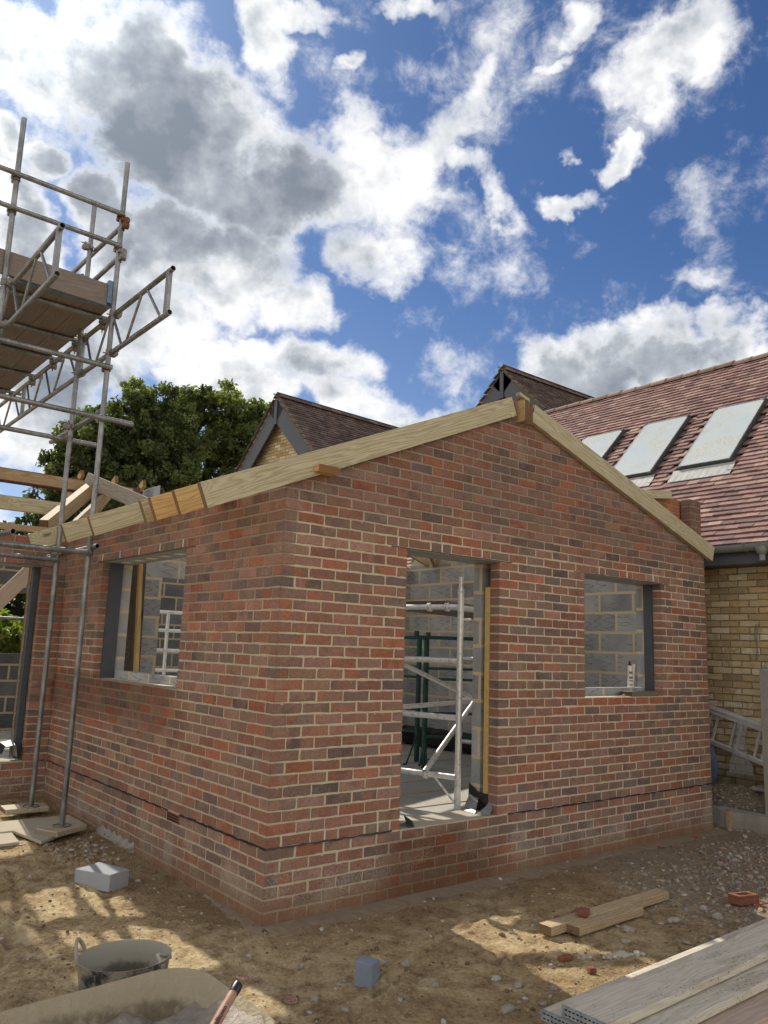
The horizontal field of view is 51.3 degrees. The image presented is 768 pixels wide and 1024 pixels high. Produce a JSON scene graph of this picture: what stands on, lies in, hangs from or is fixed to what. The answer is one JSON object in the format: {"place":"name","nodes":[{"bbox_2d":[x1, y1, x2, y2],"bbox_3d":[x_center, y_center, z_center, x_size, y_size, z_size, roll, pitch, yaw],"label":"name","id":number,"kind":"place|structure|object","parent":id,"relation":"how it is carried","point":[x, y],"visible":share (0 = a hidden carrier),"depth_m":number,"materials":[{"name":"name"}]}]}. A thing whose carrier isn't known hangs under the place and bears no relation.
{"place":"outdoors","nodes":[
{"label":"outdoors","id":0,"kind":"place"},
{"bbox_2d":[234,392,399,472],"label":"gabled house","id":1,"kind":"structure","parent":0,"point":[290,426],"depth_m":18.25,"materials":[{"name":"tile"}]},
{"bbox_2d":[0,781,767,1023],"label":"ground","id":2,"kind":"structure","parent":0,"point":[462,990],"depth_m":4.87,"materials":[{"name":"soil"}]},
{"bbox_2d":[0,833,18,847],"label":"paving slab","id":3,"kind":"object","parent":2,"relation":"on","point":[8,839],"depth_m":6.52,"materials":[{"name":"beige concrete"}]},
{"bbox_2d":[0,802,48,814],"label":"sole board","id":4,"kind":"object","parent":2,"relation":"on","point":[16,809],"visible":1,"depth_m":7.42,"materials":[{"name":"beige wood"}]},
{"bbox_2d":[0,815,86,843],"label":"paving slab","id":5,"kind":"object","parent":2,"relation":"on","point":[25,828],"depth_m":7.00,"materials":[{"name":"grey concrete"}]},
{"bbox_2d":[35,821,86,837],"bbox_3d":[-2.772,2.719,6.866,0.272,0.045,0.376,-2,-11,22],"label":"sole board","id":6,"kind":"object","parent":5,"relation":"on","point":[52,831],"visible":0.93,"depth_m":6.77,"materials":[{"name":"beige wood"}]},
{"bbox_2d":[0,117,175,827],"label":"tube scaffold","id":7,"kind":"object","parent":6,"relation":"on","point":[47,311],"visible":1,"depth_m":7.58,"materials":[{"name":"metal"}]},
{"bbox_2d":[35,838,120,865],"bbox_3d":[-2.453,2.715,6.422,0.474,0.063,0.776,10,-12,-38],"label":"rubble","id":8,"kind":"object","parent":2,"relation":"on","point":[87,845],"visible":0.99,"depth_m":6.41,"materials":[{"name":"stone"}]},
{"bbox_2d":[74,862,128,891],"bbox_3d":[-1.978,2.572,5.634,0.318,0.115,0.225,-3,-11,26],"label":"concrete block","id":9,"kind":"object","parent":2,"relation":"on","point":[100,876],"depth_m":5.57,"materials":[{"name":"grey concrete"}]},
{"bbox_2d":[74,937,171,990],"bbox_3d":[-1.178,2.127,3.607,0.418,0.378,0.389,10,-12,-38],"label":"builders tub","id":10,"kind":"object","parent":2,"relation":"on","point":[105,963],"visible":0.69,"depth_m":3.73,"materials":[{"name":"grey plastic"}]},
{"bbox_2d":[0,968,276,1023],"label":"wheelbarrow","id":11,"kind":"object","parent":2,"relation":"on","point":[156,995],"visible":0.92,"depth_m":2.61,"materials":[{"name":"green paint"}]},
{"bbox_2d":[103,999,264,1023],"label":"mortar mix","id":12,"kind":"object","parent":11,"relation":"in","point":[193,1013],"visible":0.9,"depth_m":2.54,"materials":[{"name":"grey concrete"}]},
{"bbox_2d":[210,980,241,1023],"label":"trowel","id":13,"kind":"object","parent":12,"relation":"in","point":[227,1002],"visible":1,"depth_m":2.33,"materials":[{"name":"wood"}]},
{"bbox_2d":[236,974,248,979],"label":"stone","id":14,"kind":"object","parent":2,"relation":"on","point":[241,976],"visible":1,"depth_m":4.15,"materials":[{"name":"pink stone"}]},
{"bbox_2d":[284,996,297,1003],"bbox_3d":[-0.455,2.383,3.908,0.067,0.008,0.067,8,-4,0],"label":"stone","id":15,"kind":"object","parent":2,"relation":"on","point":[291,1000],"visible":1,"depth_m":3.90,"materials":[{"name":"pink stone"}]},
{"bbox_2d":[297,964,303,969],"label":"stone","id":16,"kind":"object","parent":2,"relation":"on","point":[300,966],"visible":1,"depth_m":4.38,"materials":[{"name":"beige stone"}]},
{"bbox_2d":[310,995,318,1002],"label":"stone","id":17,"kind":"object","parent":2,"relation":"on","point":[314,998],"visible":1,"depth_m":3.93,"materials":[{"name":"grey stone"}]},
{"bbox_2d":[339,979,348,982],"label":"stone","id":18,"kind":"object","parent":2,"relation":"on","point":[343,981],"visible":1,"depth_m":4.20,"materials":[{"name":"beige stone"}]},
{"bbox_2d":[354,955,379,988],"bbox_3d":[-0.082,2.405,4.207,0.115,0.127,0.188,0,-10,12],"label":"concrete block","id":19,"kind":"object","parent":2,"relation":"on","point":[367,971],"depth_m":4.14,"materials":[{"name":"grey concrete"}]},
{"bbox_2d":[0,800,767,1023],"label":"soil crumbs","id":20,"kind":"object","parent":2,"relation":"on","point":[346,1009],"visible":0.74,"depth_m":4.93,"materials":[{"name":"soil"}]},
{"bbox_2d":[380,958,387,963],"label":"stone","id":21,"kind":"object","parent":2,"relation":"on","point":[383,960],"visible":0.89,"depth_m":4.49,"materials":[{"name":"grey stone"}]},
{"bbox_2d":[401,959,409,967],"bbox_3d":[0.120,2.515,4.457,0.067,0.046,0.056,10,-12,-38],"label":"stone","id":22,"kind":"object","parent":2,"relation":"on","point":[405,963],"visible":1,"depth_m":4.44,"materials":[{"name":"grey stone"}]},
{"bbox_2d":[432,981,438,986],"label":"stone","id":23,"kind":"object","parent":2,"relation":"on","point":[435,983],"visible":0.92,"depth_m":4.17,"materials":[{"name":"beige stone"}]},
{"bbox_2d":[491,975,500,981],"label":"stone","id":24,"kind":"object","parent":2,"relation":"on","point":[496,978],"visible":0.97,"depth_m":4.29,"materials":[{"name":"grey stone"}]},
{"bbox_2d":[500,1003,515,1013],"bbox_3d":[0.601,2.419,3.894,0.078,0.037,0.056,10,-12,-38],"label":"stone","id":25,"kind":"object","parent":2,"relation":"on","point":[507,1008],"visible":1,"depth_m":3.88,"materials":[{"name":"grey stone"}]},
{"bbox_2d":[514,981,522,988],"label":"stone","id":26,"kind":"object","parent":2,"relation":"on","point":[517,984],"visible":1,"depth_m":4.20,"materials":[{"name":"grey stone"}]},
{"bbox_2d":[539,1001,547,1005],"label":"stone","id":27,"kind":"object","parent":2,"relation":"on","point":[543,1003],"visible":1,"depth_m":3.98,"materials":[{"name":"grey stone"}]},
{"bbox_2d":[548,984,558,990],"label":"stone","id":28,"kind":"object","parent":2,"relation":"on","point":[553,987],"visible":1,"depth_m":4.18,"materials":[{"name":"grey stone"}]},
{"bbox_2d":[557,954,573,960],"bbox_3d":[1.041,2.555,4.586,0.089,0.028,0.036,5,-10,-19],"label":"brick fragment","id":29,"kind":"object","parent":2,"relation":"on","point":[567,957],"visible":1,"depth_m":4.58,"materials":[{"name":"brick"}]},
{"bbox_2d":[577,954,592,958],"bbox_3d":[1.178,2.602,4.674,0.101,0.025,0.049,2,-10,1],"label":"mortar lump","id":30,"kind":"object","parent":2,"relation":"on","point":[583,956],"visible":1,"depth_m":4.67,"materials":[{"name":"concrete"}]},
{"bbox_2d":[587,966,596,973],"bbox_3d":[1.151,2.535,4.432,0.050,0.028,0.032,6,-11,-22],"label":"brick fragment","id":31,"kind":"object","parent":2,"relation":"on","point":[591,969],"visible":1,"depth_m":4.42,"materials":[{"name":"brick"}]},
{"bbox_2d":[539,888,668,936],"bbox_3d":[1.518,2.692,5.409,1.345,0.055,0.100,10,-13,-39],"label":"timber offcut","id":32,"kind":"object","parent":2,"relation":"on","point":[554,926],"visible":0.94,"depth_m":5.39,"materials":[{"name":"beige wood"}]},
{"bbox_2d":[576,907,589,917],"bbox_3d":[1.293,2.599,5.196,0.068,0.049,0.105,-3,-11,26],"label":"brick fragment","id":33,"kind":"object","parent":32,"relation":"on","point":[583,912],"visible":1,"depth_m":5.16,"materials":[{"name":"brick"}]},
{"bbox_2d":[567,904,642,935],"bbox_3d":[1.450,2.663,5.239,0.714,0.050,0.115,10,-13,-40],"label":"timber offcut","id":34,"kind":"object","parent":2,"relation":"on","point":[589,924],"visible":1,"depth_m":5.18,"materials":[{"name":"beige wood"}]},
{"bbox_2d":[602,953,617,958],"bbox_3d":[1.327,2.611,4.694,0.100,0.034,0.041,4,-10,-13],"label":"mortar lump","id":35,"kind":"object","parent":2,"relation":"on","point":[609,956],"visible":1,"depth_m":4.68,"materials":[{"name":"concrete"}]},
{"bbox_2d":[614,950,629,957],"bbox_3d":[1.412,2.619,4.723,0.107,0.054,0.074,-1,-10,17],"label":"mortar lump","id":36,"kind":"object","parent":2,"relation":"on","point":[622,954],"visible":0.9,"depth_m":4.71,"materials":[{"name":"concrete"}]},
{"bbox_2d":[621,939,630,944],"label":"stone","id":37,"kind":"object","parent":2,"relation":"on","point":[626,941],"visible":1,"depth_m":4.92,"materials":[{"name":"grey stone"}]},
{"bbox_2d":[622,925,634,932],"bbox_3d":[1.574,2.692,5.152,0.072,0.053,0.055,4,-10,-9],"label":"stone","id":38,"kind":"object","parent":2,"relation":"on","point":[627,929],"visible":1,"depth_m":5.13,"materials":[{"name":"grey stone"}]},
{"bbox_2d":[630,950,645,956],"bbox_3d":[1.499,2.614,4.733,0.111,0.042,0.049,3,-10,-3],"label":"mortar lump","id":39,"kind":"object","parent":2,"relation":"on","point":[637,953],"visible":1,"depth_m":4.72,"materials":[{"name":"concrete"}]},
{"bbox_2d":[666,917,681,921],"bbox_3d":[1.954,2.747,5.389,0.076,0.037,0.074,10,-12,-38],"label":"stone","id":40,"kind":"object","parent":2,"relation":"on","point":[674,919],"visible":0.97,"depth_m":5.38,"materials":[{"name":"grey stone"}]},
{"bbox_2d":[583,782,767,944],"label":"gravel","id":41,"kind":"structure","parent":2,"relation":"on","point":[719,876],"depth_m":6.40,"materials":[{"name":"grey gravel"}]},
{"bbox_2d":[710,742,717,784],"bbox_3d":[3.507,2.784,9.086,0.078,0.540,0.574,10,-12,-38],"label":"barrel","id":42,"kind":"object","parent":2,"relation":"on","point":[714,767],"visible":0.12,"depth_m":8.89,"materials":[{"name":"plastic"}]},
{"bbox_2d":[711,912,722,919],"bbox_3d":[2.279,2.765,5.464,0.068,0.061,0.076,10,-12,-38],"label":"stone","id":43,"kind":"object","parent":2,"relation":"on","point":[717,915],"visible":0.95,"depth_m":5.45,"materials":[{"name":"grey stone"}]},
{"bbox_2d":[709,704,762,765],"bbox_3d":[4.111,2.520,8.452,0.064,1.301,3.220,10,-12,-38],"label":"aluminium ladder","id":44,"kind":"object","parent":2,"relation":"on","point":[735,718],"visible":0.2,"depth_m":8.77,"materials":[{"name":"silver metal"}]},
{"bbox_2d":[712,782,764,811],"bbox_3d":[3.842,3.116,8.475,0.450,0.394,1.342,10,-12,-38],"label":"rubble","id":45,"kind":"object","parent":2,"relation":"on","point":[752,805],"visible":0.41,"depth_m":8.58,"materials":[{"name":"stone"}]},
{"bbox_2d":[752,785,763,791],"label":"paving slab","id":46,"kind":"structure","parent":45,"relation":"on","point":[758,788],"depth_m":8.44,"materials":[{"name":"concrete"}]},
{"bbox_2d":[712,805,767,834],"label":"concrete kerb","id":47,"kind":"structure","parent":2,"relation":"on","point":[751,821],"depth_m":8.25,"materials":[{"name":"grey concrete"}]},
{"bbox_2d":[726,809,732,828],"bbox_3d":[3.594,3.200,8.331,0.030,0.190,0.055,8,-11,-39],"label":"timber stake","id":48,"kind":"object","parent":47,"relation":"attached to","point":[729,823],"visible":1,"depth_m":8.32,"materials":[{"name":"brown wood"}]},
{"bbox_2d":[728,891,758,905],"bbox_3d":[2.597,2.789,5.776,0.220,0.065,0.100,11,-15,-30],"label":"brick","id":49,"kind":"object","parent":2,"relation":"on","point":[743,898],"visible":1,"depth_m":5.74,"materials":[{"name":"brick"}]},
{"bbox_2d":[759,668,767,815],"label":"fence post","id":50,"kind":"object","parent":2,"relation":"on","point":[763,676],"visible":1,"depth_m":8.28,"materials":[{"name":"concrete"}]},
{"bbox_3d":[2.638,2.483,4.110,3.202,0.041,0.225,10,-12,-38],"label":"plank","id":51,"kind":"object","parent":2,"relation":"on","visible":0},
{"bbox_3d":[2.519,2.447,4.186,3.302,0.041,0.225,10,-12,-38],"label":"plank","id":52,"kind":"object","parent":51,"relation":"on","visible":0},
{"bbox_2d":[698,989,767,1023],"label":"plank","id":53,"kind":"object","parent":52,"relation":"on","point":[753,1009],"depth_m":3.59,"materials":[{"name":"brown wood"}]},
{"bbox_3d":[2.192,2.556,4.370,3.350,0.038,0.222,10,-13,-39],"label":"plank","id":54,"kind":"object","parent":2,"relation":"on","visible":0},
{"bbox_3d":[2.203,2.511,4.366,3.350,0.038,0.222,10,-13,-39],"label":"plank","id":55,"kind":"object","parent":54,"relation":"on","visible":0},
{"bbox_3d":[2.204,2.468,4.373,3.350,0.038,0.222,10,-13,-39],"label":"plank","id":56,"kind":"object","parent":55,"relation":"on","visible":0},
{"bbox_3d":[2.149,2.421,4.374,3.448,0.041,0.225,10,-13,-39],"label":"plank","id":57,"kind":"object","parent":56,"relation":"on","visible":0},
{"bbox_2d":[540,918,767,1023],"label":"plank","id":58,"kind":"object","parent":57,"relation":"on","point":[551,1014],"visible":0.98,"depth_m":3.81,"materials":[{"name":"grey wood"}]},
{"bbox_2d":[561,923,767,1023],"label":"plank","id":59,"kind":"object","parent":58,"relation":"on","point":[639,997],"visible":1,"depth_m":3.68,"materials":[{"name":"grey wood"}]},
{"bbox_2d":[632,960,767,1023],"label":"plank","id":60,"kind":"object","parent":57,"relation":"on","point":[705,1004],"depth_m":3.63,"materials":[{"name":"grey wood"}]},
{"bbox_2d":[0,0,767,615],"label":"sky","id":61,"kind":"structure","parent":0,"point":[371,209],"materials":[{"name":"blue"}]},
{"bbox_2d":[401,725,471,753],"bbox_3d":[0.990,3.060,10.591,0.192,0.280,2.350,10,-12,-38],"label":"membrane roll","id":62,"kind":"object","parent":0,"point":[408,737],"visible":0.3,"depth_m":10.91,"materials":[{"name":"black plastic"}]},
{"bbox_2d":[401,577,473,810],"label":"access tower","id":63,"kind":"structure","parent":0,"point":[461,611],"depth_m":6.95,"materials":[{"name":"metal"}]},
{"bbox_2d":[632,664,634,684],"bbox_3d":[2.546,1.667,8.156,0.032,0.231,0.032,10,-12,-38],"label":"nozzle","id":64,"kind":"object","parent":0,"point":[633,669],"visible":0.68,"depth_m":8.15,"materials":[{"name":"white plastic"}]},
{"bbox_3d":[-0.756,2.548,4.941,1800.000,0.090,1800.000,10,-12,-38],"label":"ground","id":65,"kind":"structure","parent":0,"visible":0},
{"bbox_2d":[0,608,23,653],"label":"laurel bush","id":66,"kind":"object","parent":65,"relation":"on","point":[10,633],"visible":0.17,"depth_m":16.62,"materials":[{"name":"green plant"}]},
{"bbox_2d":[0,514,72,645],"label":"hedge tree","id":67,"kind":"object","parent":65,"relation":"on","point":[15,606],"visible":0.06,"depth_m":21.66,"materials":[{"name":"green plant"}]},
{"bbox_2d":[22,375,213,525],"bbox_3d":[-7.726,0.588,22.867,5.073,9.532,3.631,10,-12,-38],"label":"oak tree","id":68,"kind":"object","parent":65,"relation":"on","point":[146,447],"visible":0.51,"depth_m":22.82,"materials":[{"name":"green plant"}]},
{"bbox_2d":[159,378,271,486],"bbox_3d":[-5.061,0.817,25.617,5.755,10.161,3.056,5,-10,-15],"label":"oak tree","id":69,"kind":"object","parent":65,"relation":"on","point":[232,427],"visible":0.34,"depth_m":25.63,"materials":[{"name":"green plant"}]},
{"bbox_2d":[0,392,728,936],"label":"brick extension","id":70,"kind":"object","parent":65,"relation":"on","point":[244,762],"visible":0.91,"depth_m":6.60,"materials":[{"name":"brick"}]},
{"bbox_2d":[124,563,146,671],"bbox_3d":[-2.575,1.516,8.129,0.045,2.239,0.225,-10,-19,27],"label":"leaning plank","id":71,"kind":"object","parent":70,"relation":"on","point":[129,657],"visible":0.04,"depth_m":8.22,"materials":[{"name":"wood"}]},
{"bbox_2d":[133,564,142,671],"bbox_3d":[-2.487,1.503,8.034,0.030,2.240,0.050,-11,-18,27],"label":"leaning batten","id":72,"kind":"object","parent":70,"relation":"on","point":[138,618],"visible":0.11,"depth_m":8.14,"materials":[{"name":"wood"}]},
{"bbox_2d":[155,610,182,674],"bbox_3d":[-3.132,2.280,11.437,1.480,1.800,0.948,10,-12,-38],"label":"tower frame","id":73,"kind":"object","parent":70,"relation":"on","point":[165,650],"visible":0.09,"depth_m":11.02,"materials":[{"name":"metal"}]},
{"bbox_2d":[402,632,430,764],"bbox_3d":[0.022,2.260,9.921,1.214,1.542,0.601,-4,-12,32],"label":"builders trestle","id":74,"kind":"object","parent":70,"relation":"on","point":[417,741],"visible":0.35,"depth_m":9.66,"materials":[{"name":"green paint"}]},
{"bbox_2d":[414,631,472,768],"bbox_3d":[1.067,2.175,9.217,1.497,1.542,0.601,3,-10,-8],"label":"builders trestle","id":75,"kind":"object","parent":70,"relation":"on","point":[423,762],"visible":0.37,"depth_m":9.17,"materials":[{"name":"green paint"}]},
{"bbox_2d":[627,661,632,686],"bbox_3d":[2.483,1.637,8.081,0.052,0.260,0.052,10,-12,-38],"label":"sealant cartridge","id":76,"kind":"object","parent":70,"relation":"on","point":[629,676],"visible":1,"depth_m":8.06,"materials":[{"name":"white plastic"}]},
{"bbox_2d":[620,691,657,696],"bbox_3d":[2.506,1.784,7.860,0.479,0.043,0.165,10,-12,-38],"label":"timber block","id":77,"kind":"object","parent":70,"relation":"on","point":[639,693],"depth_m":7.77,"materials":[{"name":"brown wood"}]},
{"bbox_2d":[476,364,593,410],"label":"gabled house","id":78,"kind":"structure","parent":65,"relation":"on","point":[539,392],"depth_m":17.51,"materials":[{"name":"tile"}]},
{"bbox_2d":[406,352,767,786],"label":"brick house","id":79,"kind":"structure","parent":65,"relation":"on","point":[700,436],"depth_m":10.41,"materials":[{"name":"tile"}]},
{"bbox_2d":[754,623,758,659],"bbox_3d":[4.116,1.433,8.835,0.013,0.405,0.048,10,-12,-38],"label":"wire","id":80,"kind":"object","parent":79,"relation":"hanging from","point":[756,641],"visible":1,"depth_m":8.84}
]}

